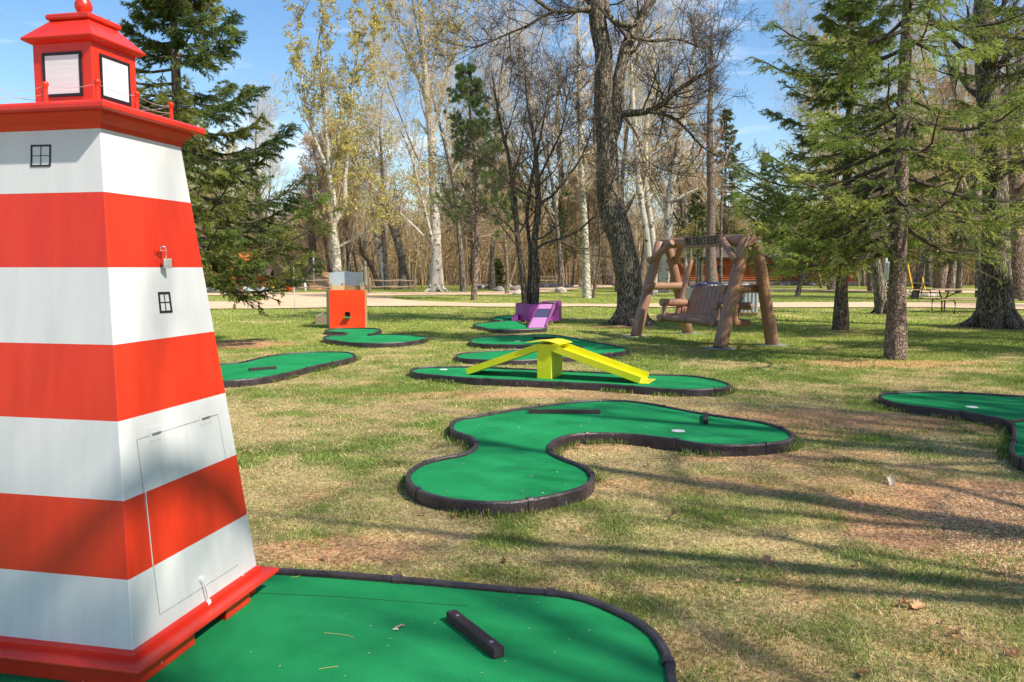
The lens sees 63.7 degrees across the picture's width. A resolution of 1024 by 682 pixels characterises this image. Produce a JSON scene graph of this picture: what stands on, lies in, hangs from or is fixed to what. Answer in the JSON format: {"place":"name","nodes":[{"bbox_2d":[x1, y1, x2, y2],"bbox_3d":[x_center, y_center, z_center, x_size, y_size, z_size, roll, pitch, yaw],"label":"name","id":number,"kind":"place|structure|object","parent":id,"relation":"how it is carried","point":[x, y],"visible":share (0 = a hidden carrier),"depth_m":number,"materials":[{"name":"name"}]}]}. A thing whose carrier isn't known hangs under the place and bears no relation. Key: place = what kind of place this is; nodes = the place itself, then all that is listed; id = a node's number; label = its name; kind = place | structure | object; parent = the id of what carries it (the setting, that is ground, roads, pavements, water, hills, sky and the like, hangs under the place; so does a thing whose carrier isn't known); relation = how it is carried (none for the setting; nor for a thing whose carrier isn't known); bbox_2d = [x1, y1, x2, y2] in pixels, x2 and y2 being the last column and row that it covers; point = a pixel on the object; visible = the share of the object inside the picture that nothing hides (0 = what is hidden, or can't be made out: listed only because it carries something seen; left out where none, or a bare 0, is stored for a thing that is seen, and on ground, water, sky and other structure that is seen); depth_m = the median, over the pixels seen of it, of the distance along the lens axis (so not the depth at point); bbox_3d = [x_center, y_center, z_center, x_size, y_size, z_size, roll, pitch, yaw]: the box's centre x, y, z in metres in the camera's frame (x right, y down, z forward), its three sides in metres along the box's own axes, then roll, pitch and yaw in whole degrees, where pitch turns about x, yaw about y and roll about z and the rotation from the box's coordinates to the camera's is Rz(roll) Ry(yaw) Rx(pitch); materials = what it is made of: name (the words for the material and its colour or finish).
{"place":"outdoors","nodes":[
{"label":"outdoors","id":0,"kind":"place"},
{"bbox_2d":[0,0,1023,268],"label":"sky","id":1,"kind":"structure","parent":0,"point":[264,51],"materials":[{"name":"blue"}]},
{"bbox_2d":[207,284,1023,308],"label":"road","id":2,"kind":"structure","parent":0,"point":[309,299],"depth_m":33.93,"materials":[{"name":"beige asphalt"}]},
{"bbox_2d":[208,269,1023,681],"bbox_3d":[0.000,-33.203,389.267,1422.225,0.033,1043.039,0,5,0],"label":"ground","id":3,"kind":"structure","parent":0,"point":[808,411],"depth_m":5.71,"materials":[{"name":"green plant"}]},
{"bbox_2d":[108,0,346,317],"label":"spruce tree","id":4,"kind":"object","parent":3,"relation":"on","point":[176,14],"visible":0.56,"depth_m":14.79,"materials":[{"name":"green plant"}]},
{"bbox_2d":[208,73,304,229],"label":"deciduous tree","id":5,"kind":"object","parent":3,"relation":"on","point":[263,108],"visible":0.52,"depth_m":60.36,"materials":[{"name":"grey plant"}]},
{"bbox_2d":[237,164,280,266],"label":"tree","id":6,"kind":"object","parent":3,"relation":"on","point":[258,216],"visible":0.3,"depth_m":57.24,"materials":[{"name":"grey plant"}]},
{"bbox_2d":[220,351,355,387],"bbox_3d":[-3.577,0.385,12.258,1.588,0.125,3.844,1,5,15],"label":"putting green","id":7,"kind":"object","parent":3,"relation":"on","point":[236,374],"visible":0.72,"depth_m":12.18,"materials":[{"name":"carpet"}]},
{"bbox_2d":[287,170,329,275],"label":"tree","id":8,"kind":"object","parent":3,"relation":"on","point":[312,239],"visible":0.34,"depth_m":59.38,"materials":[{"name":"brown plant"}]},
{"bbox_2d":[283,132,355,272],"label":"deciduous tree","id":9,"kind":"object","parent":3,"relation":"on","point":[314,151],"visible":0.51,"depth_m":58.61,"materials":[{"name":"grey plant"}]},
{"bbox_2d":[294,128,353,242],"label":"deciduous tree","id":10,"kind":"object","parent":3,"relation":"on","point":[323,152],"visible":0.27,"depth_m":60.56,"materials":[{"name":"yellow plant"}]},
{"bbox_2d":[281,272,367,289],"bbox_3d":[-13.283,-4.310,58.631,6.462,1.207,5.132,0,5,0],"label":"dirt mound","id":11,"kind":"object","parent":3,"relation":"on","point":[322,283],"visible":0.34,"depth_m":57.12,"materials":[{"name":"beige soil"}]},
{"bbox_2d":[290,126,371,279],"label":"deciduous tree","id":12,"kind":"object","parent":3,"relation":"on","point":[357,264],"visible":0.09,"depth_m":65.27,"materials":[{"name":"beige plant"}]},
{"bbox_2d":[300,80,372,271],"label":"deciduous tree","id":13,"kind":"object","parent":3,"relation":"on","point":[347,255],"visible":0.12,"depth_m":64.64,"materials":[{"name":"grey plant"}]},
{"bbox_2d":[303,108,370,271],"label":"deciduous tree","id":14,"kind":"object","parent":3,"relation":"on","point":[331,124],"visible":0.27,"depth_m":62.69,"materials":[{"name":"yellow plant"}]},
{"bbox_2d":[0,568,676,681],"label":"putting green","id":15,"kind":"object","parent":3,"relation":"on","point":[284,619],"visible":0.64,"depth_m":3.23,"materials":[{"name":"carpet"}]},
{"bbox_2d":[0,0,278,681],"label":"lighthouse","id":16,"kind":"object","parent":15,"relation":"on","point":[126,551],"visible":1,"depth_m":2.94,"materials":[{"name":"white paint"}]},
{"bbox_2d":[30,144,50,166],"bbox_3d":[-1.677,-0.660,2.936,0.085,0.078,0.011,1,5,12],"label":"painted window","id":17,"kind":"structure","parent":16,"relation":"in","point":[49,145],"depth_m":2.93,"materials":[{"name":"black paint"}]},
{"bbox_2d":[42,51,83,97],"bbox_3d":[-1.648,-0.978,3.026,0.166,0.160,0.006,1,5,12],"label":"lantern window","id":18,"kind":"structure","parent":16,"relation":"in","point":[63,70],"depth_m":3.02,"materials":[{"name":"white paint"}]},
{"bbox_2d":[99,53,130,105],"bbox_3d":[-1.501,-0.986,3.121,0.006,0.160,0.166,1,5,12],"label":"lantern window","id":19,"kind":"structure","parent":16,"relation":"in","point":[114,73],"depth_m":3.12,"materials":[{"name":"white glass"}]},
{"bbox_2d":[446,609,503,658],"bbox_3d":[-0.149,1.139,3.221,0.046,0.041,0.394,-3,6,-31],"label":"wooden bar","id":20,"kind":"object","parent":15,"relation":"on","point":[492,647],"visible":1,"depth_m":3.18,"materials":[{"name":"wood"}]},
{"bbox_2d":[326,271,367,327],"bbox_3d":[-4.201,-1.052,20.769,1.077,1.405,1.056,0,5,-5],"label":"box obstacle","id":21,"kind":"object","parent":3,"relation":"on","point":[346,306],"visible":1,"depth_m":20.40,"materials":[{"name":"orange paint"}]},
{"bbox_2d":[325,171,369,271],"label":"deciduous tree","id":22,"kind":"object","parent":3,"relation":"on","point":[351,246],"visible":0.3,"depth_m":64.66,"materials":[{"name":"brown plant"}]},
{"bbox_2d":[273,0,444,271],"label":"budding tree","id":23,"kind":"object","parent":3,"relation":"on","point":[375,23],"visible":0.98,"depth_m":42.85,"materials":[{"name":"yellow plant"}]},
{"bbox_2d":[344,218,381,285],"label":"tree","id":24,"kind":"object","parent":3,"relation":"on","point":[361,250],"visible":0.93,"depth_m":59.60,"materials":[{"name":"brown plant"}]},
{"bbox_2d":[341,91,393,286],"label":"birch","id":25,"kind":"object","parent":3,"relation":"on","point":[365,281],"visible":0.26,"depth_m":62.38,"materials":[{"name":"white plant"}]},
{"bbox_2d":[313,37,428,288],"bbox_3d":[-9.721,-12.029,56.702,8.339,16.927,5.996,-3,6,-30],"label":"deciduous tree","id":26,"kind":"object","parent":3,"relation":"on","point":[382,173],"visible":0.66,"depth_m":56.51,"materials":[{"name":"yellow plant"}]},
{"bbox_2d":[340,137,410,288],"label":"tree","id":27,"kind":"object","parent":3,"relation":"on","point":[396,233],"visible":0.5,"depth_m":57.44,"materials":[{"name":"grey plant"}]},
{"bbox_2d":[323,328,428,347],"bbox_3d":[-3.206,-0.085,17.527,2.015,0.125,4.137,-3,6,-32],"label":"putting green","id":28,"kind":"object","parent":3,"relation":"on","point":[356,337],"visible":0.91,"depth_m":16.80,"materials":[{"name":"carpet"}]},
{"bbox_2d":[357,164,399,287],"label":"tree","id":29,"kind":"object","parent":3,"relation":"on","point":[378,244],"visible":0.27,"depth_m":59.52,"materials":[{"name":"plant"}]},
{"bbox_2d":[368,277,416,292],"bbox_3d":[-7.122,-3.296,49.160,2.906,1.033,0.175,-2,5,-18],"label":"rail fence","id":30,"kind":"object","parent":3,"relation":"on","point":[370,286],"visible":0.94,"depth_m":49.06,"materials":[{"name":"brown wood"}]},
{"bbox_2d":[325,0,490,291],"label":"birch tree","id":31,"kind":"object","parent":3,"relation":"on","point":[436,282],"visible":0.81,"depth_m":50.64,"materials":[{"name":"beige plant"}]},
{"bbox_2d":[403,169,430,276],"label":"deciduous tree","id":32,"kind":"object","parent":3,"relation":"on","point":[417,221],"visible":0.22,"depth_m":79.09,"materials":[{"name":"brown plant"}]},
{"bbox_2d":[347,0,512,291],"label":"deciduous tree","id":33,"kind":"object","parent":3,"relation":"on","point":[462,277],"visible":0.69,"depth_m":50.60,"materials":[{"name":"grey plant"}]},
{"bbox_2d":[428,101,499,278],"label":"deciduous tree","id":34,"kind":"object","parent":3,"relation":"on","point":[456,163],"visible":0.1,"depth_m":81.31,"materials":[{"name":"brown plant"}]},
{"bbox_2d":[461,175,478,284],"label":"tree","id":35,"kind":"object","parent":3,"relation":"on","point":[472,248],"visible":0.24,"depth_m":69.38,"materials":[{"name":"brown plant"}]},
{"bbox_2d":[430,62,525,299],"bbox_3d":[-1.622,-7.286,37.768,4.509,10.824,5.007,1,5,16],"label":"pine tree","id":36,"kind":"object","parent":3,"relation":"on","point":[456,99],"visible":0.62,"depth_m":37.30,"materials":[{"name":"green plant"}]},
{"bbox_2d":[420,0,567,289],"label":"deciduous tree","id":37,"kind":"object","parent":3,"relation":"on","point":[492,273],"visible":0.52,"depth_m":51.02,"materials":[{"name":"grey plant"}]},
{"bbox_2d":[486,258,505,287],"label":"spruce tree","id":38,"kind":"object","parent":3,"relation":"on","point":[498,270],"visible":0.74,"depth_m":58.22,"materials":[{"name":"green plant"}]},
{"bbox_2d":[472,148,527,293],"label":"deciduous tree","id":39,"kind":"object","parent":3,"relation":"on","point":[507,288],"visible":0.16,"depth_m":46.97,"materials":[{"name":"brown plant"}]},
{"bbox_2d":[473,319,546,333],"bbox_3d":[-0.238,-0.381,20.846,1.586,0.125,3.957,-1,5,-14],"label":"putting green","id":40,"kind":"object","parent":3,"relation":"on","point":[510,326],"visible":0.88,"depth_m":19.88,"materials":[{"name":"carpet"}]},
{"bbox_2d":[486,135,543,279],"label":"deciduous tree","id":41,"kind":"object","parent":3,"relation":"on","point":[511,148],"visible":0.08,"depth_m":74.90,"materials":[{"name":"brown plant"}]},
{"bbox_2d":[458,0,595,287],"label":"deciduous tree","id":42,"kind":"object","parent":3,"relation":"on","point":[561,283],"visible":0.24,"depth_m":55.05,"materials":[{"name":"grey plant"}]},
{"bbox_2d":[412,25,657,321],"bbox_3d":[0.625,-4.444,22.445,6.594,8.068,4.612,0,5,0],"label":"clump tree","id":43,"kind":"object","parent":3,"relation":"on","point":[530,288],"visible":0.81,"depth_m":22.35,"materials":[{"name":"brown plant"}]},
{"bbox_2d":[512,301,561,327],"bbox_3d":[0.686,-0.724,21.541,1.391,0.614,3.855,0,5,0],"label":"ramp obstacle","id":44,"kind":"object","parent":3,"relation":"on","point":[542,314],"visible":0.94,"depth_m":22.19,"materials":[{"name":"purple paint"}]},
{"bbox_2d":[455,334,628,364],"bbox_3d":[0.562,0.123,15.199,2.974,0.125,4.946,0,5,0],"label":"putting green","id":45,"kind":"object","parent":3,"relation":"on","point":[517,342],"visible":0.72,"depth_m":15.02,"materials":[{"name":"carpet"}]},
{"bbox_2d":[518,133,566,279],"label":"deciduous tree","id":46,"kind":"object","parent":3,"relation":"on","point":[541,227],"visible":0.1,"depth_m":75.42,"materials":[{"name":"brown plant"}]},
{"bbox_2d":[542,187,581,283],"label":"tree","id":47,"kind":"object","parent":3,"relation":"on","point":[567,192],"visible":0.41,"depth_m":67.27,"materials":[{"name":"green plant"}]},
{"bbox_2d":[538,31,585,283],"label":"tree","id":48,"kind":"object","parent":3,"relation":"on","point":[561,193],"visible":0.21,"depth_m":72.80,"materials":[{"name":"brown plant"}]},
{"bbox_2d":[409,366,730,396],"bbox_3d":[0.647,0.506,10.907,4.380,0.124,1.347,2,5,21],"label":"putting green","id":49,"kind":"object","parent":3,"relation":"on","point":[691,385],"visible":0.9,"depth_m":10.56,"materials":[{"name":"carpet"}]},
{"bbox_2d":[466,338,655,383],"bbox_3d":[0.620,0.227,10.873,2.485,0.500,0.560,2,5,22],"label":"ramp obstacle","id":50,"kind":"object","parent":49,"relation":"on","point":[550,352],"visible":1,"depth_m":10.73,"materials":[{"name":"yellow paint"}]},
{"bbox_2d":[555,182,589,285],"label":"deciduous tree","id":51,"kind":"object","parent":3,"relation":"on","point":[574,263],"visible":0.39,"depth_m":63.05,"materials":[{"name":"brown plant"}]},
{"bbox_2d":[540,0,619,297],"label":"birch tree","id":52,"kind":"object","parent":3,"relation":"on","point":[586,287],"visible":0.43,"depth_m":40.26,"materials":[{"name":"grey plant"}]},
{"bbox_2d":[561,147,606,286],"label":"deciduous tree","id":53,"kind":"object","parent":3,"relation":"on","point":[575,189],"visible":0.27,"depth_m":59.84,"materials":[{"name":"brown plant"}]},
{"bbox_2d":[564,176,610,297],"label":"sapling","id":54,"kind":"object","parent":3,"relation":"on","point":[596,274],"visible":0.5,"depth_m":40.76,"materials":[{"name":"brown plant"}]},
{"bbox_2d":[195,166,981,285],"bbox_3d":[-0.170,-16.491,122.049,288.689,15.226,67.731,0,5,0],"label":"wood","id":55,"kind":"object","parent":3,"relation":"on","point":[545,219],"depth_m":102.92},
{"bbox_2d":[565,140,621,287],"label":"birch","id":56,"kind":"object","parent":3,"relation":"on","point":[594,270],"visible":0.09,"depth_m":60.16,"materials":[{"name":"white plant"}]},
{"bbox_2d":[576,16,613,284],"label":"tree","id":57,"kind":"object","parent":3,"relation":"on","point":[610,277],"visible":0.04,"depth_m":71.34,"materials":[{"name":"brown plant"}]},
{"bbox_2d":[405,399,794,516],"bbox_3d":[0.427,0.854,7.002,3.798,0.125,2.631,-4,7,-39],"label":"putting green","id":58,"kind":"object","parent":3,"relation":"on","point":[487,471],"visible":0.96,"depth_m":6.74,"materials":[{"name":"carpet"}]},
{"bbox_2d":[529,409,600,413],"bbox_3d":[0.519,0.697,8.174,0.711,0.041,0.046,0,5,2],"label":"wooden bar","id":59,"kind":"object","parent":58,"relation":"on","point":[564,411],"visible":1,"depth_m":8.15,"materials":[{"name":"wood"}]},
{"bbox_2d":[411,0,795,325],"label":"oak tree","id":60,"kind":"object","parent":3,"relation":"on","point":[608,87],"visible":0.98,"depth_m":21.16,"materials":[{"name":"grey plant"}]},
{"bbox_2d":[550,0,721,291],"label":"deciduous tree","id":61,"kind":"object","parent":3,"relation":"on","point":[626,131],"visible":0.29,"depth_m":47.87,"materials":[{"name":"grey plant"}]},
{"bbox_2d":[607,0,666,294],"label":"birch tree","id":62,"kind":"object","parent":3,"relation":"on","point":[645,226],"visible":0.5,"depth_m":44.23,"materials":[{"name":"white plant"}]},
{"bbox_2d":[619,124,662,260],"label":"birch","id":63,"kind":"object","parent":3,"relation":"on","point":[638,214],"visible":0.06,"depth_m":70.42,"materials":[{"name":"white plant"}]},
{"bbox_2d":[617,97,688,287],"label":"deciduous tree","id":64,"kind":"object","parent":3,"relation":"on","point":[642,262],"visible":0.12,"depth_m":59.42,"materials":[{"name":"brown plant"}]},
{"bbox_2d":[620,1,693,294],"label":"birch tree","id":65,"kind":"object","parent":3,"relation":"on","point":[650,219],"visible":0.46,"depth_m":45.11,"materials":[{"name":"white plant"}]},
{"bbox_2d":[611,4,730,286],"bbox_3d":[10.164,-13.011,55.487,10.095,19.088,8.366,-4,7,-39],"label":"deciduous tree","id":66,"kind":"object","parent":3,"relation":"on","point":[682,224],"visible":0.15,"depth_m":55.24,"materials":[{"name":"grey plant"}]},
{"bbox_2d":[652,121,698,234],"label":"deciduous tree","id":67,"kind":"object","parent":3,"relation":"on","point":[690,169],"visible":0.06,"depth_m":94.26,"materials":[{"name":"brown plant"}]},
{"bbox_2d":[620,0,736,292],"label":"birch tree","id":68,"kind":"object","parent":3,"relation":"on","point":[663,274],"visible":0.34,"depth_m":49.27,"materials":[{"name":"grey plant"}]},
{"bbox_2d":[673,170,699,237],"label":"spruce tree","id":69,"kind":"object","parent":3,"relation":"on","point":[687,220],"visible":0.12,"depth_m":85.02,"materials":[{"name":"green plant"}]},
{"bbox_2d":[673,212,700,275],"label":"sapling","id":70,"kind":"object","parent":3,"relation":"on","point":[687,249],"visible":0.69,"depth_m":51.58,"materials":[{"name":"plant"}]},
{"bbox_2d":[656,124,731,281],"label":"deciduous tree","id":71,"kind":"object","parent":3,"relation":"on","point":[701,272],"visible":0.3,"depth_m":64.77,"materials":[{"name":"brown plant"}]},
{"bbox_2d":[681,189,716,282],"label":"pine tree","id":72,"kind":"object","parent":3,"relation":"on","point":[701,214],"visible":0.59,"depth_m":54.34,"materials":[{"name":"green plant"}]},
{"bbox_2d":[623,234,785,349],"bbox_3d":[3.949,-1.071,17.032,2.112,2.178,3.610,-2,6,-24],"label":"log swing","id":73,"kind":"object","parent":3,"relation":"on","point":[720,307],"visible":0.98,"depth_m":16.30,"materials":[{"name":"wood"}]},
{"bbox_2d":[678,0,746,281],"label":"tree","id":74,"kind":"object","parent":3,"relation":"on","point":[709,204],"visible":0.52,"depth_m":47.28,"materials":[{"name":"grey plant"}]},
{"bbox_2d":[685,287,759,315],"bbox_3d":[6.589,-1.255,26.085,2.198,0.855,1.300,0,5,0],"label":"storage bin","id":75,"kind":"object","parent":3,"relation":"on","point":[752,298],"visible":0.12,"depth_m":25.52,"materials":[{"name":"grey metal"}]},
{"bbox_2d":[698,162,749,283],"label":"sapling","id":76,"kind":"object","parent":3,"relation":"on","point":[720,248],"visible":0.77,"depth_m":47.55,"materials":[{"name":"brown plant"}]},
{"bbox_2d":[705,108,750,246],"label":"spruce tree","id":77,"kind":"object","parent":3,"relation":"on","point":[729,140],"visible":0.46,"depth_m":86.11,"materials":[{"name":"green plant"}]},
{"bbox_2d":[674,247,812,283],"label":"log cabin","id":78,"kind":"object","parent":3,"relation":"on","point":[727,268],"visible":0.27,"depth_m":77.94,"materials":[{"name":"wood"}]},
{"bbox_2d":[749,153,781,246],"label":"spruce tree","id":79,"kind":"object","parent":3,"relation":"on","point":[767,177],"visible":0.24,"depth_m":88.54,"materials":[{"name":"green plant"}]},
{"bbox_2d":[774,19,890,266],"bbox_3d":[18.009,-10.857,47.692,7.977,16.191,5.736,-3,6,-33],"label":"deciduous tree","id":80,"kind":"object","parent":3,"relation":"on","point":[806,103],"visible":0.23,"depth_m":47.65,"materials":[{"name":"brown plant"}]},
{"bbox_2d":[812,250,859,284],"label":"log cabin","id":81,"kind":"object","parent":3,"relation":"on","point":[851,280],"visible":0.21,"depth_m":70.69,"materials":[{"name":"wood"}]},
{"bbox_2d":[719,0,962,329],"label":"spruce tree","id":82,"kind":"object","parent":3,"relation":"on","point":[840,320],"visible":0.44,"depth_m":19.27,"materials":[{"name":"green plant"}]},
{"bbox_2d":[725,0,1023,359],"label":"spruce tree","id":83,"kind":"object","parent":3,"relation":"on","point":[898,206],"visible":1,"depth_m":13.20,"materials":[{"name":"green plant"}]},
{"bbox_2d":[828,80,931,313],"bbox_3d":[11.834,-4.617,26.640,3.269,7.754,3.706,2,6,23],"label":"tree","id":84,"kind":"object","parent":3,"relation":"on","point":[880,299],"visible":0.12,"depth_m":26.79,"materials":[{"name":"grey plant"}]},
{"bbox_2d":[855,40,952,198],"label":"deciduous tree","id":85,"kind":"object","parent":3,"relation":"on","point":[926,59],"visible":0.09,"depth_m":57.29,"materials":[{"name":"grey plant"}]},
{"bbox_2d":[917,182,947,288],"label":"tree","id":86,"kind":"object","parent":3,"relation":"on","point":[939,279],"visible":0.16,"depth_m":57.40,"materials":[{"name":"grey plant"}]},
{"bbox_2d":[910,66,977,298],"bbox_3d":[20.128,-7.592,39.800,4.158,11.116,4.613,5,7,44],"label":"deciduous tree","id":87,"kind":"object","parent":3,"relation":"on","point":[919,277],"visible":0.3,"depth_m":39.52,"materials":[{"name":"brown plant"}]},
{"bbox_2d":[868,0,1023,296],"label":"deciduous tree","id":88,"kind":"object","parent":3,"relation":"on","point":[960,187],"visible":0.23,"depth_m":37.21,"materials":[{"name":"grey plant"}]},
{"bbox_2d":[878,391,1023,471],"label":"putting green","id":89,"kind":"object","parent":3,"relation":"on","point":[1003,410],"visible":0.94,"depth_m":8.55,"materials":[{"name":"carpet"}]},
{"bbox_2d":[925,103,981,292],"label":"spruce tree","id":90,"kind":"object","parent":3,"relation":"on","point":[960,241],"visible":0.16,"depth_m":47.68,"materials":[{"name":"green plant"}]},
{"bbox_2d":[909,56,1006,286],"bbox_3d":[32.348,-13.560,62.778,8.459,18.909,6.344,-2,5,-19],"label":"deciduous tree","id":91,"kind":"object","parent":3,"relation":"on","point":[928,276],"visible":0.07,"depth_m":63.13,"materials":[{"name":"grey plant"}]},
{"bbox_2d":[909,0,1023,239],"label":"spruce tree","id":92,"kind":"object","parent":3,"relation":"on","point":[1015,38],"visible":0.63,"depth_m":17.63,"materials":[{"name":"green plant"}]},
{"bbox_2d":[915,0,1023,329],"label":"oak tree","id":93,"kind":"object","parent":3,"relation":"on","point":[995,308],"visible":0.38,"depth_m":20.37,"materials":[{"name":"brown plant"}]},
{"bbox_2d":[921,289,1017,313],"bbox_3d":[15.350,-1.354,27.790,2.400,0.792,1.906,1,5,6],"label":"picnic table","id":94,"kind":"object","parent":3,"relation":"on","point":[947,298],"visible":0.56,"depth_m":27.80,"materials":[{"name":"brown wood"}]},
{"bbox_2d":[977,84,1023,300],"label":"oak tree","id":95,"kind":"object","parent":3,"relation":"on","point":[1017,261],"visible":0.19,"depth_m":37.23,"materials":[{"name":"plant"}]},
{"bbox_2d":[254,360,1022,677],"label":"fallen leaves","id":96,"kind":"object","parent":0,"point":[703,649],"visible":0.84,"depth_m":5.08,"materials":[{"name":"brown plant"}]},
{"bbox_2d":[715,180,750,234],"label":"deciduous tree","id":97,"kind":"object","parent":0,"point":[737,226],"visible":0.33,"depth_m":86.86,"materials":[{"name":"brown plant"}]},
{"bbox_2d":[770,289,974,292],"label":"path","id":98,"kind":"structure","parent":0,"point":[942,291],"depth_m":53.04,"materials":[{"name":"beige concrete"}]},
{"bbox_2d":[764,0,923,290],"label":"deciduous tree","id":99,"kind":"object","parent":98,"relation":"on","point":[869,282],"visible":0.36,"depth_m":50.51,"materials":[{"name":"brown plant"}]},
{"bbox_2d":[913,12,1023,291],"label":"deciduous tree","id":100,"kind":"object","parent":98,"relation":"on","point":[951,279],"visible":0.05,"depth_m":49.62,"materials":[{"name":"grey plant"}]},
{"bbox_2d":[911,489,1023,584],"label":"dirt patch","id":101,"kind":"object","parent":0,"point":[993,493],"depth_m":4.87,"materials":[{"name":"brown soil"}]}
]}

